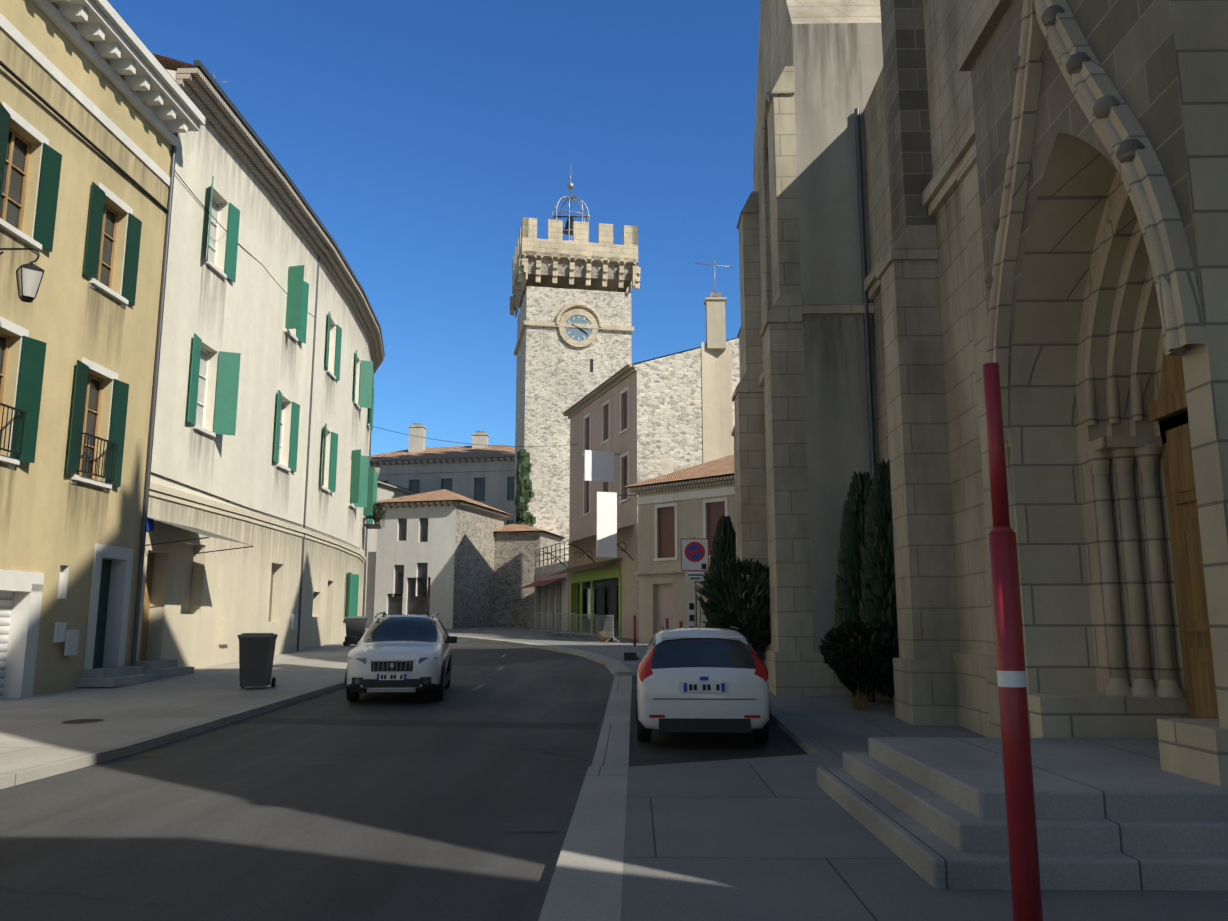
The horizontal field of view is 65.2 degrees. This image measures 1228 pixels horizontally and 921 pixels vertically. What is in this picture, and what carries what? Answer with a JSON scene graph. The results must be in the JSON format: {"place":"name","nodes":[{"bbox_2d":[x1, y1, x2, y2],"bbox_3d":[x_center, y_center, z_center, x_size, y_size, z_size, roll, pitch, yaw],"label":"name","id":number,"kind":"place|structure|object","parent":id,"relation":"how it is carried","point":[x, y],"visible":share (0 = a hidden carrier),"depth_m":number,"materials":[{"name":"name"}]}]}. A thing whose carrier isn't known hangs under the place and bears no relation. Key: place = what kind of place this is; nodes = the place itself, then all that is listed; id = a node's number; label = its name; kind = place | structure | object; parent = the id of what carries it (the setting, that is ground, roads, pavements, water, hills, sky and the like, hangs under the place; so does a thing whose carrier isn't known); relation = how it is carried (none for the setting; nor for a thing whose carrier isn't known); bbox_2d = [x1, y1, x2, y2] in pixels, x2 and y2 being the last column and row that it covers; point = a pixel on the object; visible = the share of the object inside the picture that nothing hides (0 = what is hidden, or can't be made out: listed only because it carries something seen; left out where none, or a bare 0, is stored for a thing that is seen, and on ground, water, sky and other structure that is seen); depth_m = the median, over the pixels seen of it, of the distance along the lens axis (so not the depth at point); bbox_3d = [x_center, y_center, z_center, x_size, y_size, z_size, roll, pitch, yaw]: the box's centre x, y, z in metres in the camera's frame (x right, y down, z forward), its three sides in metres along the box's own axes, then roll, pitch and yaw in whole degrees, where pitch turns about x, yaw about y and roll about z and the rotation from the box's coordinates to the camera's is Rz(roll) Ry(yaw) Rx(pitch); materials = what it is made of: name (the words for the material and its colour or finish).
{"place":"outdoors","nodes":[
{"label":"outdoors","id":0,"kind":"place"},
{"bbox_2d":[0,639,614,920],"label":"road","id":1,"kind":"structure","parent":0,"point":[235,821],"depth_m":8.28,"materials":[{"name":"grey asphalt"}]},
{"bbox_2d":[61,654,598,831],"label":"road patches","id":2,"kind":"object","parent":1,"relation":"on","point":[534,824],"visible":0.94,"depth_m":14.59,"materials":[{"name":"grey asphalt"}]},
{"bbox_2d":[345,612,456,700],"bbox_3d":[-4.237,3.877,19.342,2.160,1.627,4.206,1,-8,-7],"label":"car","id":3,"kind":"object","parent":1,"relation":"on","point":[404,653],"visible":1,"depth_m":17.66,"materials":[{"name":"white metal"}]},
{"bbox_2d":[108,0,759,454],"label":"sky","id":4,"kind":"structure","parent":0,"point":[421,135],"materials":[{"name":"blue"}]},
{"bbox_2d":[0,1,1016,584],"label":"facade stains","id":5,"kind":"object","parent":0,"point":[354,317],"visible":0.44,"depth_m":20.06,"materials":[{"name":"grey"}]},
{"bbox_2d":[0,626,1227,920],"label":"pavements","id":6,"kind":"structure","parent":0,"point":[686,826],"depth_m":8.30,"materials":[{"name":"concrete"}]},
{"bbox_2d":[237,633,277,687],"bbox_3d":[-7.196,4.034,19.366,0.640,1.095,0.860,1,-10,-9],"label":"wheelie bin","id":7,"kind":"object","parent":6,"relation":"on","point":[256,654],"visible":0.98,"depth_m":19.05,"materials":[{"name":"black plastic"}]},
{"bbox_2d":[343,616,367,645],"bbox_3d":[-9.605,6.332,35.644,0.860,1.095,0.640,1,-10,-9],"label":"wheelie bin","id":8,"kind":"object","parent":6,"relation":"on","point":[356,626],"visible":0.73,"depth_m":35.41,"materials":[{"name":"black plastic"}]},
{"bbox_2d":[526,612,619,642],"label":"barriers","id":9,"kind":"object","parent":6,"relation":"on","point":[546,623],"visible":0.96,"depth_m":43.17,"materials":[{"name":"grey"}]},
{"bbox_2d":[598,631,612,641],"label":"planters","id":10,"kind":"object","parent":6,"relation":"on","point":[602,638],"visible":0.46,"depth_m":38.70,"materials":[{"name":"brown wood"}]},
{"bbox_2d":[633,615,682,645],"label":"bollards","id":11,"kind":"object","parent":6,"relation":"on","point":[634,627],"visible":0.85,"depth_m":35.33,"materials":[{"name":"red metal"}]},
{"bbox_2d":[681,537,708,627],"bbox_3d":[1.756,3.303,21.224,0.600,3.091,1.581,0,-10,1],"label":"no parking sign","id":12,"kind":"object","parent":6,"relation":"on","point":[694,554],"visible":0.73,"depth_m":20.64,"materials":[{"name":"grey"}]},
{"bbox_2d":[624,609,770,741],"bbox_3d":[1.204,3.063,14.158,2.130,1.744,3.992,0,-9,2],"label":"car","id":13,"kind":"object","parent":6,"relation":"on","point":[703,679],"visible":1,"depth_m":12.21,"materials":[{"name":"white metal"}]},
{"bbox_2d":[705,514,735,628],"bbox_3d":[3.294,3.692,28.303,1.260,4.257,1.253,0,-10,1],"label":"cypress tree","id":14,"kind":"object","parent":6,"relation":"on","point":[723,543],"visible":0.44,"depth_m":28.25,"materials":[{"name":"green plant"}]},
{"bbox_2d":[694,555,770,657],"bbox_3d":[2.750,3.330,20.078,2.151,2.683,2.156,0,-10,1],"label":"oleander shrub","id":15,"kind":"object","parent":6,"relation":"on","point":[716,592],"visible":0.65,"depth_m":19.73,"materials":[{"name":"green plant"}]},
{"bbox_2d":[730,542,736,620],"bbox_3d":[3.894,3.678,27.781,1.212,4.139,1.212,0,-10,1],"label":"cypress tree","id":16,"kind":"object","parent":6,"relation":"on","point":[734,553],"depth_m":27.86,"materials":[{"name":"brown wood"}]},
{"bbox_2d":[835,471,875,701],"bbox_3d":[4.481,2.194,17.114,1.126,4.097,1.162,0,-10,1],"label":"cypress tree","id":17,"kind":"object","parent":6,"relation":"on","point":[848,579],"visible":0.29,"depth_m":16.98,"materials":[{"name":"green plant"}]},
{"bbox_2d":[818,619,898,709],"bbox_3d":[4.035,3.341,15.768,1.280,1.454,1.281,5,-11,-27],"label":"box shrub","id":18,"kind":"object","parent":6,"relation":"on","point":[852,670],"visible":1,"depth_m":15.54,"materials":[{"name":"green plant"}]},
{"bbox_2d":[860,459,898,706],"bbox_3d":[4.708,2.041,16.332,1.122,4.182,1.106,0,-10,1],"label":"cypress tree","id":19,"kind":"object","parent":6,"relation":"on","point":[878,603],"visible":0.5,"depth_m":16.10,"materials":[{"name":"green plant"}]},
{"bbox_2d":[982,363,1042,920],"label":"red pole","id":20,"kind":"object","parent":6,"relation":"on","point":[1019,787],"visible":1,"depth_m":4.88,"materials":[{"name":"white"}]},
{"bbox_2d":[817,737,1227,890],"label":"church steps","id":21,"kind":"structure","parent":6,"relation":"on","point":[1120,814],"depth_m":5.91,"materials":[{"name":"grey stone"}]},
{"bbox_3d":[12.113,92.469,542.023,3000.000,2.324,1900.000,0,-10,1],"label":"ground","id":22,"kind":"structure","parent":0,"visible":0},
{"bbox_2d":[0,0,204,697],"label":"yellow building","id":23,"kind":"structure","parent":22,"relation":"on","point":[73,412],"depth_m":19.37,"materials":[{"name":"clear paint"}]},
{"bbox_2d":[0,248,44,302],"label":"street lamp","id":24,"kind":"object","parent":23,"relation":"attached to","point":[29,276],"depth_m":16.16,"materials":[{"name":"glass"}]},
{"bbox_2d":[64,74,384,655],"bbox_3d":[-12.532,-3.417,32.354,4.220,19.600,34.718,0,-10,1],"label":"facade clutter","id":25,"kind":"object","parent":23,"relation":"attached to","point":[71,642],"visible":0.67,"depth_m":32.80,"materials":[{"name":"metal"}]},
{"bbox_2d":[372,502,386,523],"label":"balcony plants","id":26,"kind":"object","parent":25,"relation":"on","point":[376,519],"visible":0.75,"depth_m":45.99,"materials":[{"name":"green plant"}]},
{"bbox_2d":[134,53,384,677],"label":"white building","id":27,"kind":"structure","parent":22,"relation":"on","point":[233,390],"depth_m":28.18,"materials":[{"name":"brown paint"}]},
{"bbox_2d":[362,423,559,628],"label":"buildings","id":28,"kind":"structure","parent":22,"relation":"on","point":[450,545],"depth_m":59.20,"materials":[{"name":"white paint"}]},
{"bbox_2d":[510,174,640,561],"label":"clock tower","id":29,"kind":"structure","parent":22,"relation":"on","point":[570,299],"depth_m":67.25,"materials":[{"name":"beige stone"}]},
{"bbox_2d":[515,449,535,531],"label":"tower ivy","id":30,"kind":"object","parent":29,"relation":"attached to","point":[524,493],"visible":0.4,"depth_m":64.41,"materials":[{"name":"green plant"}]},
{"bbox_2d":[534,259,739,642],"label":"building","id":31,"kind":"structure","parent":22,"relation":"on","point":[652,480],"depth_m":43.13,"materials":[{"name":"stone"}]},
{"bbox_2d":[175,171,575,446],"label":"wires","id":32,"kind":"object","parent":31,"relation":"attached to","point":[313,316],"visible":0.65,"depth_m":31.26,"materials":[{"name":"black"}]},
{"bbox_2d":[519,558,618,618],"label":"shop fronts","id":33,"kind":"object","parent":31,"relation":"attached to","point":[613,599],"visible":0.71,"depth_m":46.41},
{"bbox_2d":[731,0,1227,785],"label":"church","id":34,"kind":"structure","parent":22,"relation":"on","point":[1069,158],"depth_m":9.81,"materials":[{"name":"stone"}]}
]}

